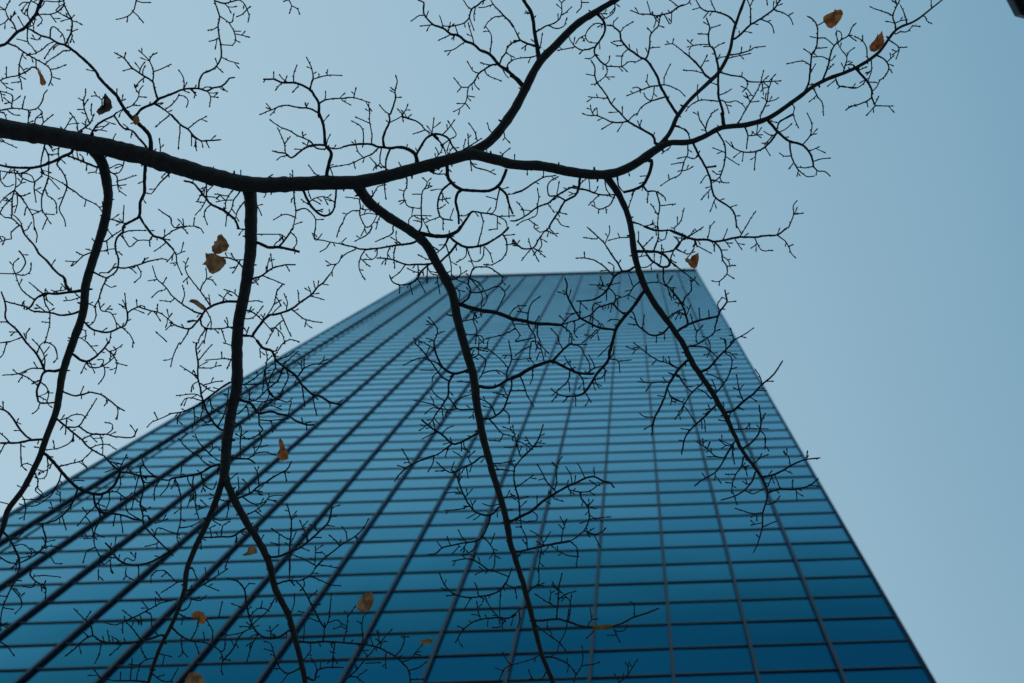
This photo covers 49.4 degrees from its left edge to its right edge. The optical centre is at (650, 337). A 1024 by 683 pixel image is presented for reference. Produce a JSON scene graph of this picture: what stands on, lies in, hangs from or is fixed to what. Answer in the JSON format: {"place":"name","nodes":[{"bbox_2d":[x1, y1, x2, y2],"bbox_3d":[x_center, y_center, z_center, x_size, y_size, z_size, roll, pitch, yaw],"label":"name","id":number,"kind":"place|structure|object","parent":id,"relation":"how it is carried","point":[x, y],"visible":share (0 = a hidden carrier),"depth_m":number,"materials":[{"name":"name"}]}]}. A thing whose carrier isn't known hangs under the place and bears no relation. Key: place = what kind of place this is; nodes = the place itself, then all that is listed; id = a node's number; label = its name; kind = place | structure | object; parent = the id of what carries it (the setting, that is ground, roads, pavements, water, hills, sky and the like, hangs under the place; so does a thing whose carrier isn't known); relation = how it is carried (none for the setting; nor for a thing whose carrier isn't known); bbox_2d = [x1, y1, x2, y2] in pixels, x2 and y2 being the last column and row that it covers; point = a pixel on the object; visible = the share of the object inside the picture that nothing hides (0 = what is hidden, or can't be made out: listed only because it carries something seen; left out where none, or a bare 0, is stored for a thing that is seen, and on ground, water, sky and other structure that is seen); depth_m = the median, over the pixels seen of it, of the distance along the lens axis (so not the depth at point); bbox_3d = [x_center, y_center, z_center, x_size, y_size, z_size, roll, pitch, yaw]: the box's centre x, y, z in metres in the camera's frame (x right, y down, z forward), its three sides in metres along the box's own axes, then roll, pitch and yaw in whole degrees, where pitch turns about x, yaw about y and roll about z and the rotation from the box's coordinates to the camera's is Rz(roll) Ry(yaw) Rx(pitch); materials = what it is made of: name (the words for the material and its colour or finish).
{"place":"outdoors","nodes":[
{"label":"outdoors","id":0,"kind":"place"},
{"bbox_2d":[0,0,941,682],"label":"bare tree","id":1,"kind":"object","parent":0,"point":[98,150],"visible":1,"depth_m":3.08,"materials":[{"name":"black plant"}]},
{"bbox_2d":[0,0,1023,682],"label":"sky","id":2,"kind":"structure","parent":0,"point":[895,323],"materials":[{"name":"blue"}]},
{"bbox_2d":[1006,0,1023,18],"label":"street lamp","id":3,"kind":"object","parent":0,"point":[1017,7],"visible":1,"depth_m":6.43,"materials":[{"name":"black metal"}]},
{"bbox_3d":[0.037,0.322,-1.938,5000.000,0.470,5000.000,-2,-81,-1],"label":"ground","id":4,"kind":"structure","parent":0,"visible":0},
{"bbox_2d":[0,269,936,682],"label":"glass tower","id":5,"kind":"structure","parent":4,"relation":"on","point":[798,595],"depth_m":50.29,"materials":[{"name":"glass"}]},
{"bbox_2d":[0,645,55,668],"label":"window pane","id":6,"kind":"structure","parent":5,"relation":"in","point":[25,656],"depth_m":38.37,"materials":[{"name":"blue glass"}]},
{"bbox_2d":[0,584,62,602],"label":"window pane","id":7,"kind":"structure","parent":5,"relation":"in","point":[34,594],"depth_m":44.05,"materials":[{"name":"blue glass"}]},
{"bbox_2d":[0,537,67,551],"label":"window pane","id":8,"kind":"structure","parent":5,"relation":"in","point":[35,543],"depth_m":49.83,"materials":[{"name":"blue glass"}]},
{"bbox_2d":[0,622,82,644],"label":"window pane","id":9,"kind":"structure","parent":5,"relation":"in","point":[41,633],"depth_m":40.19,"materials":[{"name":"blue glass"}]},
{"bbox_2d":[8,567,84,583],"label":"window pane","id":10,"kind":"structure","parent":5,"relation":"in","point":[66,573],"depth_m":45.97,"materials":[{"name":"blue glass"}]},
{"bbox_2d":[11,523,87,537],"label":"window pane","id":11,"kind":"structure","parent":5,"relation":"in","point":[50,529],"depth_m":51.65,"materials":[{"name":"blue glass"}]},
{"bbox_2d":[21,668,106,682],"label":"window pane","id":12,"kind":"structure","parent":5,"relation":"in","point":[55,675],"depth_m":36.75,"materials":[{"name":"blue glass"}]},
{"bbox_2d":[22,601,106,621],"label":"window pane","id":13,"kind":"structure","parent":5,"relation":"in","point":[49,611],"depth_m":42.10,"materials":[{"name":"blue glass"}]},
{"bbox_2d":[33,550,107,566],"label":"window pane","id":14,"kind":"structure","parent":5,"relation":"in","point":[70,558],"depth_m":47.83,"materials":[{"name":"blue glass"}]},
{"bbox_2d":[39,643,130,667],"bbox_3d":[-19.534,11.066,38.244,2.697,1.950,0.006,-2,-81,-1],"label":"window pane","id":15,"kind":"structure","parent":5,"relation":"in","point":[90,652],"depth_m":38.21,"materials":[{"name":"blue glass"}]},
{"bbox_2d":[49,582,129,600],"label":"window pane","id":16,"kind":"structure","parent":5,"relation":"in","point":[87,591],"depth_m":44.01,"materials":[{"name":"blue glass"}]},
{"bbox_2d":[57,535,126,549],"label":"window pane","id":17,"kind":"structure","parent":5,"relation":"in","point":[77,543],"depth_m":49.75,"materials":[{"name":"blue glass"}]},
{"bbox_2d":[67,620,155,642],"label":"window pane","id":18,"kind":"structure","parent":5,"relation":"in","point":[99,628],"depth_m":40.20,"materials":[{"name":"blue glass"}]},
{"bbox_2d":[74,564,150,581],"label":"window pane","id":19,"kind":"structure","parent":5,"relation":"in","point":[91,575],"depth_m":45.92,"materials":[{"name":"blue glass"}]},
{"bbox_2d":[96,548,168,564],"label":"window pane","id":20,"kind":"structure","parent":5,"relation":"in","point":[143,555],"depth_m":47.96,"materials":[{"name":"blue glass"}]},
{"bbox_2d":[94,599,176,619],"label":"window pane","id":21,"kind":"structure","parent":5,"relation":"in","point":[132,607],"depth_m":42.12,"materials":[{"name":"blue glass"}]},
{"bbox_2d":[103,665,187,682],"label":"window pane","id":22,"kind":"structure","parent":5,"relation":"in","point":[169,671],"depth_m":36.73,"materials":[{"name":"blue glass"}]},
{"bbox_2d":[117,533,186,548],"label":"window pane","id":23,"kind":"structure","parent":5,"relation":"in","point":[168,540],"depth_m":49.80,"materials":[{"name":"blue glass"}]},
{"bbox_2d":[118,580,196,598],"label":"window pane","id":24,"kind":"structure","parent":5,"relation":"in","point":[139,589],"depth_m":44.02,"materials":[{"name":"blue glass"}]},
{"bbox_2d":[119,640,209,664],"bbox_3d":[-16.837,10.987,38.282,2.697,1.950,0.007,-2,-81,-1],"label":"window pane","id":25,"kind":"structure","parent":5,"relation":"in","point":[172,648],"depth_m":38.31,"materials":[{"name":"blue glass"}]},
{"bbox_2d":[140,562,214,579],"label":"window pane","id":26,"kind":"structure","parent":5,"relation":"in","point":[176,571],"depth_m":46.00,"materials":[{"name":"blue glass"}]},
{"bbox_2d":[145,617,229,639],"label":"window pane","id":27,"kind":"structure","parent":5,"relation":"in","point":[187,629],"depth_m":40.25,"materials":[{"name":"blue glass"}]},
{"bbox_2d":[160,546,230,562],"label":"window pane","id":28,"kind":"structure","parent":5,"relation":"in","point":[207,553],"depth_m":47.89,"materials":[{"name":"blue glass"}]},
{"bbox_2d":[166,597,244,617],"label":"window pane","id":29,"kind":"structure","parent":5,"relation":"in","point":[209,606],"depth_m":42.23,"materials":[{"name":"blue glass"}]},
{"bbox_2d":[178,532,244,546],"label":"window pane","id":30,"kind":"structure","parent":5,"relation":"in","point":[191,539],"depth_m":49.72,"materials":[{"name":"blue glass"}]},
{"bbox_2d":[181,662,268,682],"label":"window pane","id":31,"kind":"structure","parent":5,"relation":"in","point":[235,672],"depth_m":36.70,"materials":[{"name":"blue glass"}]},
{"bbox_2d":[187,578,262,596],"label":"window pane","id":32,"kind":"structure","parent":5,"relation":"in","point":[226,587],"depth_m":44.04,"materials":[{"name":"blue glass"}]},
{"bbox_2d":[198,637,286,662],"bbox_3d":[-14.142,10.908,38.320,2.697,1.950,0.006,-2,-81,-1],"label":"window pane","id":33,"kind":"structure","parent":5,"relation":"in","point":[257,653],"depth_m":38.31,"materials":[{"name":"blue glass"}]},
{"bbox_2d":[207,560,278,577],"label":"window pane","id":34,"kind":"structure","parent":5,"relation":"in","point":[246,568],"depth_m":45.98,"materials":[{"name":"blue glass"}]},
{"bbox_2d":[223,544,292,560],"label":"window pane","id":35,"kind":"structure","parent":5,"relation":"in","point":[237,554],"depth_m":47.91,"materials":[{"name":"blue glass"}]},
{"bbox_2d":[219,615,301,637],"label":"window pane","id":36,"kind":"structure","parent":5,"relation":"in","point":[264,622],"depth_m":40.33,"materials":[{"name":"blue glass"}]},
{"bbox_2d":[239,530,303,544],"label":"window pane","id":37,"kind":"structure","parent":5,"relation":"in","point":[269,536],"depth_m":49.87,"materials":[{"name":"blue glass"}]},
{"bbox_2d":[239,594,316,614],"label":"window pane","id":38,"kind":"structure","parent":5,"relation":"in","point":[302,603],"depth_m":42.24,"materials":[{"name":"blue glass"}]},
{"bbox_2d":[256,576,329,594],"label":"window pane","id":39,"kind":"structure","parent":5,"relation":"in","point":[311,584],"depth_m":44.05,"materials":[{"name":"blue glass"}]},
{"bbox_2d":[262,660,348,682],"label":"window pane","id":40,"kind":"structure","parent":5,"relation":"in","point":[327,675],"depth_m":36.52,"materials":[{"name":"blue glass"}]},
{"bbox_2d":[275,558,342,575],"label":"window pane","id":41,"kind":"structure","parent":5,"relation":"in","point":[298,567],"depth_m":46.02,"materials":[{"name":"blue glass"}]},
{"bbox_2d":[278,635,361,659],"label":"window pane","id":42,"kind":"structure","parent":5,"relation":"in","point":[342,650],"depth_m":38.30,"materials":[{"name":"blue glass"}]},
{"bbox_2d":[286,542,353,558],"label":"window pane","id":43,"kind":"structure","parent":5,"relation":"in","point":[326,548],"depth_m":47.95,"materials":[{"name":"blue glass"}]},
{"bbox_2d":[300,528,362,542],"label":"window pane","id":44,"kind":"structure","parent":5,"relation":"in","point":[338,534],"depth_m":49.97,"materials":[{"name":"blue glass"}]},
{"bbox_2d":[297,612,375,634],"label":"window pane","id":45,"kind":"structure","parent":5,"relation":"in","point":[312,627],"depth_m":40.31,"materials":[{"name":"blue glass"}]},
{"bbox_2d":[310,592,386,612],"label":"window pane","id":46,"kind":"structure","parent":5,"relation":"in","point":[345,601],"depth_m":42.27,"materials":[{"name":"blue glass"}]},
{"bbox_2d":[325,573,396,591],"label":"window pane","id":47,"kind":"structure","parent":5,"relation":"in","point":[365,582],"depth_m":44.18,"materials":[{"name":"blue glass"}]},
{"bbox_2d":[337,556,406,573],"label":"window pane","id":48,"kind":"structure","parent":5,"relation":"in","point":[370,564],"depth_m":46.10,"materials":[{"name":"blue glass"}]},
{"bbox_2d":[349,540,415,556],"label":"window pane","id":49,"kind":"structure","parent":5,"relation":"in","point":[383,548],"depth_m":48.02,"materials":[{"name":"blue glass"}]},
{"bbox_2d":[343,657,429,682],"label":"window pane","id":50,"kind":"structure","parent":5,"relation":"in","point":[395,672],"depth_m":36.48,"materials":[{"name":"blue glass"}]},
{"bbox_2d":[360,526,422,540],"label":"window pane","id":51,"kind":"structure","parent":5,"relation":"in","point":[406,532],"depth_m":49.97,"materials":[{"name":"blue glass"}]},
{"bbox_2d":[357,632,439,656],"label":"window pane","id":52,"kind":"structure","parent":5,"relation":"in","point":[395,641],"depth_m":38.41,"materials":[{"name":"blue glass"}]},
{"bbox_2d":[370,610,447,632],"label":"window pane","id":53,"kind":"structure","parent":5,"relation":"in","point":[406,621],"depth_m":40.35,"materials":[{"name":"blue glass"}]},
{"bbox_2d":[383,590,455,609],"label":"window pane","id":54,"kind":"structure","parent":5,"relation":"in","point":[437,599],"depth_m":42.27,"materials":[{"name":"blue glass"}]},
{"bbox_2d":[0,270,840,682],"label":"window panes","id":55,"kind":"structure","parent":5,"relation":"in","point":[817,519],"depth_m":66.31,"materials":[{"name":"blue glass"}]},
{"bbox_2d":[393,571,463,589],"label":"window pane","id":56,"kind":"structure","parent":5,"relation":"in","point":[427,580],"depth_m":44.21,"materials":[{"name":"blue glass"}]},
{"bbox_2d":[403,554,469,571],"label":"window pane","id":57,"kind":"structure","parent":5,"relation":"in","point":[433,562],"depth_m":46.11,"materials":[{"name":"blue glass"}]},
{"bbox_2d":[412,539,476,554],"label":"window pane","id":58,"kind":"structure","parent":5,"relation":"in","point":[424,546],"depth_m":48.02,"materials":[{"name":"blue glass"}]},
{"bbox_2d":[421,524,482,538],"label":"window pane","id":59,"kind":"structure","parent":5,"relation":"in","point":[469,530],"depth_m":50.01,"materials":[{"name":"blue glass"}]},
{"bbox_2d":[426,654,509,681],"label":"window pane","id":60,"kind":"structure","parent":5,"relation":"in","point":[475,667],"depth_m":36.55,"materials":[{"name":"blue glass"}]},
{"bbox_2d":[436,630,515,654],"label":"window pane","id":61,"kind":"structure","parent":5,"relation":"in","point":[497,641],"depth_m":38.46,"materials":[{"name":"blue glass"}]},
{"bbox_2d":[446,608,520,629],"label":"window pane","id":62,"kind":"structure","parent":5,"relation":"in","point":[460,618],"depth_m":40.36,"materials":[{"name":"blue glass"}]},
{"bbox_2d":[454,588,523,607],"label":"window pane","id":63,"kind":"structure","parent":5,"relation":"in","point":[508,598],"depth_m":42.25,"materials":[{"name":"blue glass"}]},
{"bbox_2d":[462,569,529,587],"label":"window pane","id":64,"kind":"structure","parent":5,"relation":"in","point":[490,579],"depth_m":44.21,"materials":[{"name":"blue glass"}]},
{"bbox_2d":[469,552,533,568],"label":"window pane","id":65,"kind":"structure","parent":5,"relation":"in","point":[506,561],"depth_m":46.15,"materials":[{"name":"blue glass"}]},
{"bbox_2d":[475,537,537,552],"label":"window pane","id":66,"kind":"structure","parent":5,"relation":"in","point":[500,544],"depth_m":48.12,"materials":[{"name":"blue glass"}]},
{"bbox_2d":[483,522,540,536],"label":"window pane","id":67,"kind":"structure","parent":5,"relation":"in","point":[499,530],"depth_m":50.03,"materials":[{"name":"blue glass"}]},
{"bbox_2d":[509,652,589,678],"bbox_3d":[-3.320,10.911,36.550,2.697,1.950,0.005,-2,-81,-1],"label":"window pane","id":68,"kind":"structure","parent":5,"relation":"in","point":[558,668],"depth_m":36.55,"materials":[{"name":"blue glass"}]},
{"bbox_2d":[515,628,591,651],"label":"window pane","id":69,"kind":"structure","parent":5,"relation":"in","point":[574,638],"depth_m":38.47,"materials":[{"name":"blue glass"}]},
{"bbox_2d":[521,605,592,627],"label":"window pane","id":70,"kind":"structure","parent":5,"relation":"in","point":[580,615],"depth_m":40.50,"materials":[{"name":"blue glass"}]},
{"bbox_2d":[529,585,594,605],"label":"window pane","id":71,"kind":"structure","parent":5,"relation":"in","point":[583,594],"depth_m":42.39,"materials":[{"name":"blue glass"}]},
{"bbox_2d":[530,567,596,585],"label":"window pane","id":72,"kind":"structure","parent":5,"relation":"in","point":[582,575],"depth_m":44.31,"materials":[{"name":"blue glass"}]},
{"bbox_2d":[535,550,597,566],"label":"window pane","id":73,"kind":"structure","parent":5,"relation":"in","point":[589,557],"depth_m":46.18,"materials":[{"name":"blue glass"}]},
{"bbox_2d":[538,535,598,550],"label":"window pane","id":74,"kind":"structure","parent":5,"relation":"in","point":[582,541],"depth_m":48.19,"materials":[{"name":"blue glass"}]},
{"bbox_2d":[542,520,599,534],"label":"window pane","id":75,"kind":"structure","parent":5,"relation":"in","point":[572,527],"depth_m":50.08,"materials":[{"name":"blue glass"}]},
{"bbox_2d":[597,583,664,602],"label":"window pane","id":76,"kind":"structure","parent":5,"relation":"in","point":[653,592],"depth_m":42.41,"materials":[{"name":"blue glass"}]},
{"bbox_2d":[600,548,661,564],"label":"window pane","id":77,"kind":"structure","parent":5,"relation":"in","point":[651,555],"depth_m":46.24,"materials":[{"name":"blue glass"}]},
{"bbox_2d":[601,533,660,548],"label":"window pane","id":78,"kind":"structure","parent":5,"relation":"in","point":[637,539],"depth_m":48.17,"materials":[{"name":"blue glass"}]},
{"bbox_2d":[602,518,659,532],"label":"window pane","id":79,"kind":"structure","parent":5,"relation":"in","point":[627,525],"depth_m":50.10,"materials":[{"name":"blue glass"}]},
{"bbox_2d":[592,649,670,675],"bbox_3d":[-0.624,10.832,36.589,2.697,1.950,0.005,-2,-81,-1],"label":"window pane","id":80,"kind":"structure","parent":5,"relation":"in","point":[654,661],"depth_m":36.63,"materials":[{"name":"blue glass"}]},
{"bbox_2d":[594,625,668,648],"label":"window pane","id":81,"kind":"structure","parent":5,"relation":"in","point":[648,636],"depth_m":38.49,"materials":[{"name":"blue glass"}]},
{"bbox_2d":[596,603,666,624],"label":"window pane","id":82,"kind":"structure","parent":5,"relation":"in","point":[606,614],"depth_m":40.48,"materials":[{"name":"blue glass"}]},
{"bbox_2d":[599,565,663,582],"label":"window pane","id":83,"kind":"structure","parent":5,"relation":"in","point":[644,573],"depth_m":44.33,"materials":[{"name":"blue glass"}]},
{"bbox_2d":[663,531,723,546],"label":"window pane","id":84,"kind":"structure","parent":5,"relation":"in","point":[699,537],"depth_m":48.22,"materials":[{"name":"blue glass"}]},
{"bbox_2d":[664,546,727,562],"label":"window pane","id":85,"kind":"structure","parent":5,"relation":"in","point":[714,553],"depth_m":46.28,"materials":[{"name":"blue glass"}]},
{"bbox_2d":[666,563,731,580],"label":"window pane","id":86,"kind":"structure","parent":5,"relation":"in","point":[706,571],"depth_m":44.36,"materials":[{"name":"blue glass"}]},
{"bbox_2d":[667,581,736,600],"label":"window pane","id":87,"kind":"structure","parent":5,"relation":"in","point":[714,590],"depth_m":42.44,"materials":[{"name":"blue glass"}]},
{"bbox_2d":[669,601,741,622],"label":"window pane","id":88,"kind":"structure","parent":5,"relation":"in","point":[713,610],"depth_m":40.50,"materials":[{"name":"blue glass"}]},
{"bbox_2d":[671,622,747,646],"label":"window pane","id":89,"kind":"structure","parent":5,"relation":"in","point":[708,634],"depth_m":38.57,"materials":[{"name":"blue glass"}]},
{"bbox_2d":[673,646,753,672],"bbox_3d":[2.072,10.753,36.627,2.697,1.950,0.001,-2,-81,-1],"label":"window pane","id":90,"kind":"structure","parent":5,"relation":"in","point":[714,659],"depth_m":36.65,"materials":[{"name":"blue glass"}]},
{"bbox_2d":[724,529,785,543],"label":"window pane","id":91,"kind":"structure","parent":5,"relation":"in","point":[768,535],"depth_m":48.24,"materials":[{"name":"blue glass"}]},
{"bbox_2d":[728,544,792,560],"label":"window pane","id":92,"kind":"structure","parent":5,"relation":"in","point":[776,551],"depth_m":46.31,"materials":[{"name":"blue glass"}]},
{"bbox_2d":[732,561,799,578],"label":"window pane","id":93,"kind":"structure","parent":5,"relation":"in","point":[768,569],"depth_m":44.40,"materials":[{"name":"blue glass"}]},
{"bbox_2d":[736,579,807,598],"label":"window pane","id":94,"kind":"structure","parent":5,"relation":"in","point":[775,588],"depth_m":42.47,"materials":[{"name":"blue glass"}]},
{"bbox_2d":[741,598,815,619],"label":"window pane","id":95,"kind":"structure","parent":5,"relation":"in","point":[774,608],"depth_m":40.54,"materials":[{"name":"blue glass"}]},
{"bbox_2d":[747,620,825,643],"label":"window pane","id":96,"kind":"structure","parent":5,"relation":"in","point":[799,631],"depth_m":38.62,"materials":[{"name":"blue glass"}]},
{"bbox_2d":[753,644,836,669],"bbox_3d":[4.768,10.674,36.666,2.697,1.950,0.005,-2,-81,-1],"label":"window pane","id":97,"kind":"structure","parent":5,"relation":"in","point":[804,656],"depth_m":36.69,"materials":[{"name":"blue glass"}]},
{"bbox_2d":[759,670,842,682],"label":"window pane","id":98,"kind":"structure","parent":5,"relation":"in","point":[826,676],"depth_m":35.28,"materials":[{"name":"blue glass"}]},
{"bbox_2d":[785,527,849,541],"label":"window pane","id":99,"kind":"structure","parent":5,"relation":"in","point":[825,533],"depth_m":48.29,"materials":[{"name":"blue glass"}]},
{"bbox_2d":[791,542,858,558],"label":"window pane","id":100,"kind":"structure","parent":5,"relation":"in","point":[838,549],"depth_m":46.37,"materials":[{"name":"blue glass"}]},
{"bbox_2d":[798,558,868,576],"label":"window pane","id":101,"kind":"structure","parent":5,"relation":"in","point":[830,567],"depth_m":44.44,"materials":[{"name":"blue glass"}]},
{"bbox_2d":[805,576,879,595],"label":"window pane","id":102,"kind":"structure","parent":5,"relation":"in","point":[836,586],"depth_m":42.52,"materials":[{"name":"blue glass"}]},
{"bbox_2d":[813,596,891,617],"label":"window pane","id":103,"kind":"structure","parent":5,"relation":"in","point":[865,605],"depth_m":40.58,"materials":[{"name":"blue glass"}]},
{"bbox_2d":[822,617,905,640],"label":"window pane","id":104,"kind":"structure","parent":5,"relation":"in","point":[859,629],"depth_m":38.66,"materials":[{"name":"blue glass"}]},
{"bbox_2d":[832,641,920,667],"bbox_3d":[7.464,10.595,36.704,2.697,1.950,0.010,-2,-81,-1],"label":"window pane","id":105,"kind":"structure","parent":5,"relation":"in","point":[894,653],"depth_m":36.73,"materials":[{"name":"blue glass"}]},
{"bbox_2d":[843,667,930,682],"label":"window pane","id":106,"kind":"structure","parent":5,"relation":"in","point":[915,674],"depth_m":35.22,"materials":[{"name":"blue glass"}]}
]}

